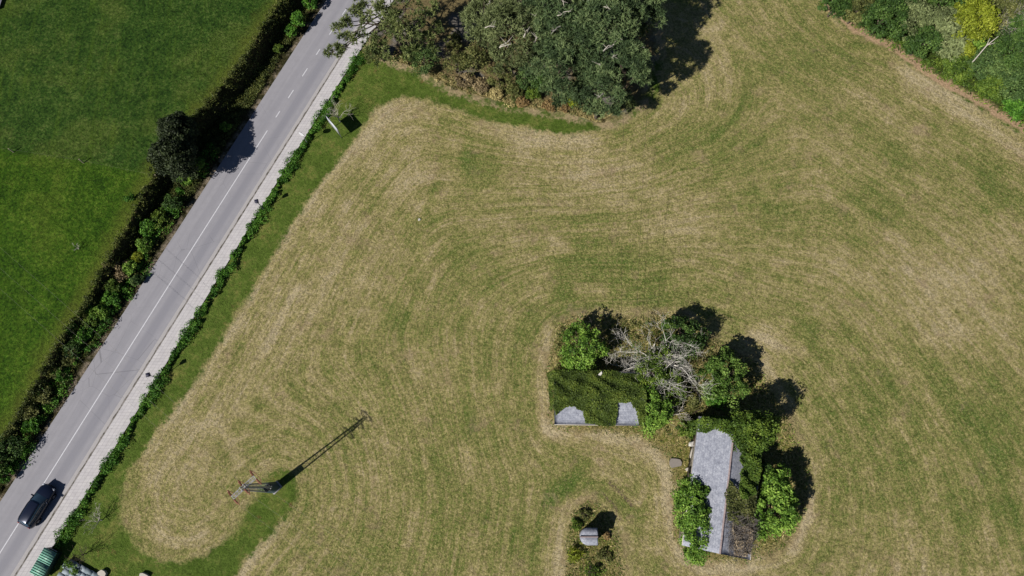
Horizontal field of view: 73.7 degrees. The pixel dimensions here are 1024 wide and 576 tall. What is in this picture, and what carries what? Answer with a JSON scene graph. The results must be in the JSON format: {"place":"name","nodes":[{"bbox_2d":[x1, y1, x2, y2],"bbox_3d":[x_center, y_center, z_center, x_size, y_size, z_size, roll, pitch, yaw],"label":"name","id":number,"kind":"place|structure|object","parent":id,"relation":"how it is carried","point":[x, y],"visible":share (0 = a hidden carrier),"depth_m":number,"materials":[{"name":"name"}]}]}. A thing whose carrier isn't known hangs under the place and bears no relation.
{"place":"outdoors","nodes":[
{"label":"outdoors","id":0,"kind":"place"},
{"bbox_2d":[0,0,282,438],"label":"meadow","id":1,"kind":"structure","parent":0,"point":[96,87],"depth_m":84.58,"materials":[{"name":"plant"}]},
{"bbox_2d":[0,0,324,500],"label":"road bank","id":2,"kind":"structure","parent":0,"point":[79,371],"depth_m":84.53,"materials":[{"name":"plant"}]},
{"bbox_2d":[0,464,14,483],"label":"roadside bush","id":3,"kind":"object","parent":2,"relation":"on","point":[7,478],"visible":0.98,"depth_m":74.32,"materials":[{"name":"green plant"}]},
{"bbox_2d":[0,432,26,462],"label":"roadside bush","id":4,"kind":"object","parent":2,"relation":"on","point":[10,446],"visible":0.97,"depth_m":74.63,"materials":[{"name":"green plant"}]},
{"bbox_2d":[20,400,38,420],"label":"roadside bush","id":5,"kind":"object","parent":2,"relation":"on","point":[32,408],"visible":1,"depth_m":75.98,"materials":[{"name":"green plant"}]},
{"bbox_2d":[20,414,41,433],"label":"roadside bush","id":6,"kind":"object","parent":2,"relation":"on","point":[32,421],"visible":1,"depth_m":75.75,"materials":[{"name":"green plant"}]},
{"bbox_2d":[28,382,53,404],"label":"roadside bush","id":7,"kind":"object","parent":2,"relation":"on","point":[42,398],"visible":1,"depth_m":76.66,"materials":[{"name":"green plant"}]},
{"bbox_2d":[43,364,66,378],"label":"roadside bush","id":8,"kind":"object","parent":2,"relation":"on","point":[55,374],"visible":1,"depth_m":77.47,"materials":[{"name":"green plant"}]},
{"bbox_2d":[54,348,78,366],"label":"roadside bush","id":9,"kind":"object","parent":2,"relation":"on","point":[65,360],"visible":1,"depth_m":78.05,"materials":[{"name":"green plant"}]},
{"bbox_2d":[58,337,80,357],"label":"roadside bush","id":10,"kind":"object","parent":2,"relation":"on","point":[72,344],"visible":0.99,"depth_m":77.98,"materials":[{"name":"green plant"}]},
{"bbox_2d":[65,324,93,345],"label":"roadside bush","id":11,"kind":"object","parent":2,"relation":"on","point":[81,338],"visible":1,"depth_m":78.49,"materials":[{"name":"green plant"}]},
{"bbox_2d":[74,309,100,329],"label":"roadside bush","id":12,"kind":"object","parent":2,"relation":"on","point":[86,321],"visible":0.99,"depth_m":78.87,"materials":[{"name":"green plant"}]},
{"bbox_2d":[82,300,110,320],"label":"roadside bush","id":13,"kind":"object","parent":2,"relation":"on","point":[99,308],"visible":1,"depth_m":79.16,"materials":[{"name":"green plant"}]},
{"bbox_2d":[1,142,219,476],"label":"bank greenery","id":14,"kind":"object","parent":2,"relation":"on","point":[122,290],"visible":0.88,"depth_m":79.60,"materials":[{"name":"green plant"}]},
{"bbox_2d":[100,285,120,305],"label":"roadside bush","id":15,"kind":"object","parent":2,"relation":"on","point":[110,298],"visible":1,"depth_m":79.72,"materials":[{"name":"green plant"}]},
{"bbox_2d":[101,278,122,295],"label":"roadside bush","id":16,"kind":"object","parent":2,"relation":"on","point":[116,288],"visible":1,"depth_m":80.09,"materials":[{"name":"green plant"}]},
{"bbox_2d":[101,259,129,281],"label":"roadside bush","id":17,"kind":"object","parent":2,"relation":"on","point":[117,274],"visible":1,"depth_m":80.59,"materials":[{"name":"brown plant"}]},
{"bbox_2d":[122,259,139,276],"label":"roadside bush","id":18,"kind":"object","parent":2,"relation":"on","point":[129,270],"visible":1,"depth_m":80.70,"materials":[{"name":"green plant"}]},
{"bbox_2d":[135,237,153,253],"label":"roadside bush","id":19,"kind":"object","parent":2,"relation":"on","point":[143,243],"visible":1,"depth_m":81.54,"materials":[{"name":"green plant"}]},
{"bbox_2d":[137,216,157,237],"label":"roadside bush","id":20,"kind":"object","parent":2,"relation":"on","point":[147,224],"visible":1,"depth_m":82.14,"materials":[{"name":"green plant"}]},
{"bbox_2d":[0,0,312,491],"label":"undergrowth","id":21,"kind":"object","parent":2,"relation":"on","point":[249,94],"visible":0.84,"depth_m":84.47,"materials":[{"name":"plant"}]},
{"bbox_2d":[149,209,169,228],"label":"roadside bush","id":22,"kind":"object","parent":2,"relation":"on","point":[163,215],"visible":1,"depth_m":82.58,"materials":[{"name":"green plant"}]},
{"bbox_2d":[161,193,182,210],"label":"roadside bush","id":23,"kind":"object","parent":2,"relation":"on","point":[175,200],"visible":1,"depth_m":82.96,"materials":[{"name":"green plant"}]},
{"bbox_2d":[146,132,199,184],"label":"evergreen tree","id":24,"kind":"object","parent":2,"relation":"on","point":[163,152],"visible":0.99,"depth_m":80.09,"materials":[{"name":"green plant"}]},
{"bbox_2d":[155,110,198,143],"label":"evergreen tree","id":25,"kind":"object","parent":2,"relation":"on","point":[180,123],"visible":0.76,"depth_m":80.95,"materials":[{"name":"green plant"}]},
{"bbox_2d":[290,10,305,26],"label":"roadside bush","id":26,"kind":"object","parent":2,"relation":"on","point":[297,17],"visible":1,"depth_m":89.87,"materials":[{"name":"green plant"}]},
{"bbox_2d":[0,0,371,575],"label":"road","id":27,"kind":"structure","parent":0,"point":[54,441],"depth_m":81.37,"materials":[{"name":"asphalt"}]},
{"bbox_2d":[17,483,56,528],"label":"car","id":28,"kind":"object","parent":27,"relation":"on","point":[36,506],"visible":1,"depth_m":73.21,"materials":[{"name":"black paint"}]},
{"bbox_2d":[0,131,266,552],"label":"line","id":29,"kind":"object","parent":27,"relation":"on","point":[139,331],"visible":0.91,"depth_m":79.80,"materials":[{"name":"paint"}]},
{"bbox_2d":[10,0,375,575],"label":"gutter","id":30,"kind":"object","parent":27,"relation":"on","point":[47,519],"visible":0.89,"depth_m":80.02,"materials":[{"name":"concrete"}]},
{"bbox_2d":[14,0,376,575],"bbox_3d":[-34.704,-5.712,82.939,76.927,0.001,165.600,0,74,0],"label":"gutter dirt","id":31,"kind":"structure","parent":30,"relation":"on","point":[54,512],"depth_m":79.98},
{"bbox_2d":[16,0,392,575],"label":"pavement","id":32,"kind":"structure","parent":0,"point":[90,471],"depth_m":79.76,"materials":[{"name":"concrete"}]},
{"bbox_2d":[30,547,61,575],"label":"waste container","id":33,"kind":"object","parent":32,"relation":"on","point":[46,561],"visible":1,"depth_m":71.63,"materials":[{"name":"metal"}]},
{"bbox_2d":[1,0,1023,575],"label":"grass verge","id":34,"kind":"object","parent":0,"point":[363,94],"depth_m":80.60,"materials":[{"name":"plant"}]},
{"bbox_2d":[57,559,98,575],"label":"stone shed","id":35,"kind":"structure","parent":34,"relation":"on","point":[84,571],"depth_m":72.22,"materials":[{"name":"stone"}]},
{"bbox_2d":[53,49,365,548],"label":"roadside hedge","id":36,"kind":"object","parent":34,"relation":"on","point":[123,441],"visible":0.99,"depth_m":80.06,"materials":[{"name":"green plant"}]},
{"bbox_2d":[227,470,281,504],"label":"power tower","id":37,"kind":"structure","parent":34,"relation":"on","point":[274,487],"depth_m":68.50,"materials":[{"name":"metal"}]},
{"bbox_2d":[369,0,660,125],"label":"grove floor","id":38,"kind":"structure","parent":0,"point":[448,17],"depth_m":90.46,"materials":[{"name":"plant"}]},
{"bbox_2d":[322,0,443,67],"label":"spreading pine","id":39,"kind":"object","parent":38,"relation":"on","point":[392,24],"visible":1,"depth_m":81.89,"materials":[{"name":"green plant"}]},
{"bbox_2d":[410,47,440,76],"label":"grove bush","id":40,"kind":"object","parent":38,"relation":"on","point":[425,69],"visible":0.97,"depth_m":87.50,"materials":[{"name":"green plant"}]},
{"bbox_2d":[443,30,462,49],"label":"grove bush","id":41,"kind":"object","parent":38,"relation":"on","point":[454,37],"visible":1,"depth_m":88.91,"materials":[{"name":"green plant"}]},
{"bbox_2d":[442,50,467,73],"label":"grove bush","id":42,"kind":"object","parent":38,"relation":"on","point":[455,58],"visible":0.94,"depth_m":87.05,"materials":[{"name":"green plant"}]},
{"bbox_2d":[454,72,475,90],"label":"grove bush","id":43,"kind":"object","parent":38,"relation":"on","point":[467,77],"visible":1,"depth_m":88.08,"materials":[{"name":"beige plant"}]},
{"bbox_2d":[463,40,490,75],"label":"grove bush","id":44,"kind":"object","parent":38,"relation":"on","point":[476,52],"visible":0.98,"depth_m":86.67,"materials":[{"name":"green plant"}]},
{"bbox_2d":[472,77,488,94],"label":"grove bush","id":45,"kind":"object","parent":38,"relation":"on","point":[478,85],"visible":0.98,"depth_m":87.92,"materials":[{"name":"beige plant"}]},
{"bbox_2d":[459,0,513,48],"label":"grey tree","id":46,"kind":"object","parent":38,"relation":"on","point":[472,9],"visible":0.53,"depth_m":83.91,"materials":[{"name":"green plant"}]},
{"bbox_2d":[392,51,588,116],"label":"fringe brush","id":47,"kind":"object","parent":38,"relation":"on","point":[437,70],"visible":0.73,"depth_m":88.51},
{"bbox_2d":[489,87,503,99],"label":"grove bush","id":48,"kind":"object","parent":38,"relation":"on","point":[493,91],"visible":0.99,"depth_m":87.74,"materials":[{"name":"beige plant"}]},
{"bbox_2d":[391,53,602,122],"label":"dry fringe","id":49,"kind":"object","parent":38,"relation":"on","point":[533,107],"visible":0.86,"depth_m":88.50,"materials":[{"name":"brown plant"}]},
{"bbox_2d":[485,61,514,89],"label":"grove bush","id":50,"kind":"object","parent":38,"relation":"on","point":[490,80],"visible":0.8,"depth_m":86.68,"materials":[{"name":"green plant"}]},
{"bbox_2d":[474,0,548,73],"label":"grey tree","id":51,"kind":"object","parent":38,"relation":"on","point":[521,31],"visible":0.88,"depth_m":81.46,"materials":[{"name":"green plant"}]},
{"bbox_2d":[506,82,523,102],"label":"grove bush","id":52,"kind":"object","parent":38,"relation":"on","point":[515,89],"visible":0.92,"depth_m":87.36,"materials":[{"name":"green plant"}]},
{"bbox_2d":[515,68,536,89],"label":"grove bush","id":53,"kind":"object","parent":38,"relation":"on","point":[519,80],"visible":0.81,"depth_m":86.98,"materials":[{"name":"green plant"}]},
{"bbox_2d":[524,84,542,99],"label":"grove bush","id":54,"kind":"object","parent":38,"relation":"on","point":[529,93],"visible":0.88,"depth_m":87.48,"materials":[{"name":"green plant"}]},
{"bbox_2d":[518,29,591,111],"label":"pine tree","id":55,"kind":"object","parent":38,"relation":"on","point":[559,53],"visible":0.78,"depth_m":79.79,"materials":[{"name":"green plant"}]},
{"bbox_2d":[517,0,594,42],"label":"pine tree","id":56,"kind":"object","parent":38,"relation":"on","point":[545,22],"visible":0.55,"depth_m":79.19,"materials":[{"name":"green plant"}]},
{"bbox_2d":[554,0,644,81],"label":"pine tree","id":57,"kind":"object","parent":38,"relation":"on","point":[594,13],"visible":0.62,"depth_m":77.74,"materials":[{"name":"green plant"}]},
{"bbox_2d":[573,57,627,119],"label":"pine tree","id":58,"kind":"object","parent":38,"relation":"on","point":[600,75],"visible":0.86,"depth_m":79.79,"materials":[{"name":"green plant"}]},
{"bbox_2d":[595,39,653,111],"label":"pine tree","id":59,"kind":"object","parent":38,"relation":"on","point":[639,58],"visible":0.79,"depth_m":77.44,"materials":[{"name":"green plant"}]},
{"bbox_2d":[608,0,667,53],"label":"pine tree","id":60,"kind":"object","parent":38,"relation":"on","point":[646,10],"visible":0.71,"depth_m":80.48,"materials":[{"name":"green plant"}]},
{"bbox_2d":[120,0,1023,575],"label":"hay field","id":61,"kind":"structure","parent":0,"point":[824,212],"depth_m":80.25,"materials":[{"name":"plant"}]},
{"bbox_2d":[545,0,1023,575],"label":"green weeds","id":62,"kind":"object","parent":61,"relation":"on","point":[703,382],"visible":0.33,"depth_m":76.97,"materials":[{"name":"green plant"}]},
{"bbox_2d":[395,57,809,575],"bbox_3d":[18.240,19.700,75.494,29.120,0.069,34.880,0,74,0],"label":"rough ground","id":63,"kind":"structure","parent":0,"point":[760,552],"depth_m":76.58,"materials":[{"name":"plant"}]},
{"bbox_2d":[567,545,584,562],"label":"weed clump","id":64,"kind":"object","parent":63,"relation":"on","point":[572,558],"visible":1,"depth_m":72.37,"materials":[{"name":"green plant"}]},
{"bbox_2d":[557,319,610,371],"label":"garden tree","id":65,"kind":"object","parent":63,"relation":"on","point":[569,348],"visible":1,"depth_m":75.97,"materials":[{"name":"green plant"}]},
{"bbox_2d":[579,528,597,544],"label":"stone hut","id":66,"kind":"object","parent":63,"relation":"on","point":[588,536],"visible":1,"depth_m":71.11,"materials":[{"name":"grey stone"}]},
{"bbox_2d":[585,559,602,575],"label":"weed clump","id":67,"kind":"object","parent":63,"relation":"on","point":[595,569],"visible":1,"depth_m":71.97,"materials":[{"name":"green plant"}]},
{"bbox_2d":[554,371,643,425],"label":"ruined house","id":68,"kind":"structure","parent":63,"relation":"on","point":[626,416],"depth_m":74.32,"materials":[{"name":"stone"}]},
{"bbox_2d":[546,369,656,428],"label":"ivy","id":69,"kind":"object","parent":68,"relation":"on","point":[576,384],"visible":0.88,"depth_m":74.36,"materials":[{"name":"green plant"}]},
{"bbox_2d":[594,548,612,564],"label":"weed clump","id":70,"kind":"object","parent":63,"relation":"on","point":[600,554],"visible":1,"depth_m":72.37,"materials":[{"name":"green plant"}]},
{"bbox_2d":[554,319,736,432],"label":"scrub","id":71,"kind":"object","parent":63,"relation":"on","point":[646,338],"visible":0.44,"depth_m":78.83,"materials":[{"name":"plant"}]},
{"bbox_2d":[633,352,674,390],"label":"garden bush","id":72,"kind":"object","parent":63,"relation":"on","point":[653,380],"visible":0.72,"depth_m":75.16,"materials":[{"name":"green plant"}]},
{"bbox_2d":[635,379,673,439],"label":"garden bush","id":73,"kind":"object","parent":63,"relation":"on","point":[664,415],"visible":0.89,"depth_m":74.04,"materials":[{"name":"green plant"}]},
{"bbox_2d":[605,309,721,403],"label":"bare tree","id":74,"kind":"object","parent":63,"relation":"on","point":[645,356],"visible":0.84,"depth_m":75.12,"materials":[{"name":"grey bark"}]},
{"bbox_2d":[655,372,686,405],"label":"garden bush","id":75,"kind":"object","parent":63,"relation":"on","point":[670,393],"visible":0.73,"depth_m":75.55,"materials":[{"name":"green plant"}]},
{"bbox_2d":[658,315,711,366],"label":"garden tree","id":76,"kind":"object","parent":63,"relation":"on","point":[679,321],"visible":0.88,"depth_m":76.51,"materials":[{"name":"green plant"}]},
{"bbox_2d":[675,418,694,441],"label":"garden bush","id":77,"kind":"object","parent":63,"relation":"on","point":[682,429],"visible":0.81,"depth_m":75.38,"materials":[{"name":"green plant"}]},
{"bbox_2d":[670,474,712,566],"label":"garden bush","id":78,"kind":"object","parent":63,"relation":"on","point":[692,519],"visible":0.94,"depth_m":70.50,"materials":[{"name":"green plant"}]},
{"bbox_2d":[686,382,708,410],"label":"garden bush","id":79,"kind":"object","parent":63,"relation":"on","point":[695,402],"visible":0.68,"depth_m":76.64,"materials":[{"name":"green plant"}]},
{"bbox_2d":[705,386,727,411],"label":"garden bush","id":80,"kind":"object","parent":63,"relation":"on","point":[720,402],"visible":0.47,"depth_m":76.03,"materials":[{"name":"green plant"}]},
{"bbox_2d":[678,416,759,559],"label":"ruined house","id":81,"kind":"structure","parent":63,"relation":"on","point":[715,465],"depth_m":71.55,"materials":[{"name":"stone"}]},
{"bbox_2d":[687,415,763,498],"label":"ivy","id":82,"kind":"object","parent":81,"relation":"attached to","point":[749,483],"visible":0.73,"depth_m":71.89,"materials":[{"name":"green plant"}]},
{"bbox_2d":[724,481,757,526],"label":"climbing plant","id":83,"kind":"object","parent":81,"relation":"on","point":[749,502],"visible":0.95,"depth_m":70.57,"materials":[{"name":"plant"}]},
{"bbox_2d":[720,511,761,562],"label":"dead creeper","id":84,"kind":"object","parent":81,"relation":"on","point":[739,536],"visible":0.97,"depth_m":69.83,"materials":[{"name":"plant"}]},
{"bbox_2d":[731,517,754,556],"bbox_3d":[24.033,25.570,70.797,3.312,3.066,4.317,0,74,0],"label":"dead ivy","id":85,"kind":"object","parent":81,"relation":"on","point":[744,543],"visible":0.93,"depth_m":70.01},
{"bbox_2d":[689,346,750,408],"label":"garden tree","id":86,"kind":"object","parent":63,"relation":"on","point":[716,364],"visible":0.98,"depth_m":74.66,"materials":[{"name":"green plant"}]},
{"bbox_2d":[722,407,781,453],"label":"garden tree","id":87,"kind":"object","parent":63,"relation":"on","point":[766,435],"visible":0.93,"depth_m":70.96,"materials":[{"name":"green plant"}]},
{"bbox_2d":[753,463,801,541],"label":"garden tree","id":88,"kind":"object","parent":63,"relation":"on","point":[780,496],"visible":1,"depth_m":70.93,"materials":[{"name":"green plant"}]},
{"bbox_2d":[827,0,1023,130],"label":"hedgerow floor","id":89,"kind":"structure","parent":0,"point":[974,92],"depth_m":89.82,"materials":[{"name":"plant"}]},
{"bbox_2d":[817,0,854,19],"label":"hedgerow tree","id":90,"kind":"object","parent":89,"relation":"on","point":[844,5],"visible":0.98,"depth_m":88.62,"materials":[{"name":"green plant"}]},
{"bbox_2d":[839,0,874,26],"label":"hedgerow tree","id":91,"kind":"object","parent":89,"relation":"on","point":[858,5],"visible":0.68,"depth_m":88.03,"materials":[{"name":"green plant"}]},
{"bbox_2d":[856,0,908,42],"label":"hedgerow tree","id":92,"kind":"object","parent":89,"relation":"on","point":[891,8],"visible":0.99,"depth_m":86.61,"materials":[{"name":"green plant"}]},
{"bbox_2d":[894,0,940,40],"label":"hedgerow tree","id":93,"kind":"object","parent":89,"relation":"on","point":[924,10],"visible":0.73,"depth_m":86.36,"materials":[{"name":"green plant"}]},
{"bbox_2d":[817,1,1023,123],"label":"hedgerow weeds","id":94,"kind":"object","parent":89,"relation":"on","point":[927,61],"visible":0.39,"depth_m":89.46,"materials":[{"name":"green plant"}]},
{"bbox_2d":[901,23,943,58],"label":"hedgerow tree","id":95,"kind":"object","parent":89,"relation":"on","point":[929,37],"visible":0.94,"depth_m":86.85,"materials":[{"name":"green plant"}]},
{"bbox_2d":[917,5,965,47],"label":"hedgerow tree","id":96,"kind":"object","parent":89,"relation":"on","point":[941,21],"visible":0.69,"depth_m":86.23,"materials":[{"name":"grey plant"}]},
{"bbox_2d":[922,0,966,20],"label":"hedgerow tree","id":97,"kind":"object","parent":89,"relation":"on","point":[938,3],"visible":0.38,"depth_m":87.47,"materials":[{"name":"green plant"}]},
{"bbox_2d":[935,33,972,61],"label":"hedgerow tree","id":98,"kind":"object","parent":89,"relation":"on","point":[946,52],"visible":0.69,"depth_m":87.11,"materials":[{"name":"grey plant"}]},
{"bbox_2d":[942,51,977,87],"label":"hedgerow tree","id":99,"kind":"object","parent":89,"relation":"on","point":[957,66],"visible":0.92,"depth_m":87.26,"materials":[{"name":"green plant"}]},
{"bbox_2d":[954,40,975,57],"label":"hedgerow tree","id":100,"kind":"object","parent":89,"relation":"on","point":[970,49],"visible":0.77,"depth_m":87.05,"materials":[{"name":"yellow plant"}]},
{"bbox_2d":[949,0,1002,42],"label":"hedgerow tree","id":101,"kind":"object","parent":89,"relation":"on","point":[985,16],"visible":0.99,"depth_m":85.40,"materials":[{"name":"yellow plant"}]},
{"bbox_2d":[967,47,1005,82],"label":"hedgerow tree","id":102,"kind":"object","parent":89,"relation":"on","point":[994,64],"visible":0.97,"depth_m":86.36,"materials":[{"name":"green plant"}]},
{"bbox_2d":[975,74,1006,101],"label":"hedgerow tree","id":103,"kind":"object","parent":89,"relation":"on","point":[986,88],"visible":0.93,"depth_m":86.72,"materials":[{"name":"green plant"}]},
{"bbox_2d":[985,0,1023,30],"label":"hedgerow tree","id":104,"kind":"object","parent":89,"relation":"on","point":[1011,6],"visible":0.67,"depth_m":87.42,"materials":[{"name":"green plant"}]},
{"bbox_2d":[987,34,1023,73],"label":"hedgerow tree","id":105,"kind":"object","parent":89,"relation":"on","point":[1003,43],"visible":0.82,"depth_m":86.24,"materials":[{"name":"green plant"}]},
{"bbox_2d":[994,65,1023,102],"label":"hedgerow tree","id":106,"kind":"object","parent":89,"relation":"on","point":[1016,77],"visible":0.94,"depth_m":85.65,"materials":[{"name":"green plant"}]},
{"bbox_2d":[996,9,1023,47],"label":"hedgerow tree","id":107,"kind":"object","parent":89,"relation":"on","point":[1018,32],"visible":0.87,"depth_m":86.90,"materials":[{"name":"green plant"}]},
{"bbox_2d":[1001,94,1023,122],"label":"hedgerow tree","id":108,"kind":"object","parent":89,"relation":"on","point":[1012,107],"visible":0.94,"depth_m":85.97,"materials":[{"name":"green plant"}]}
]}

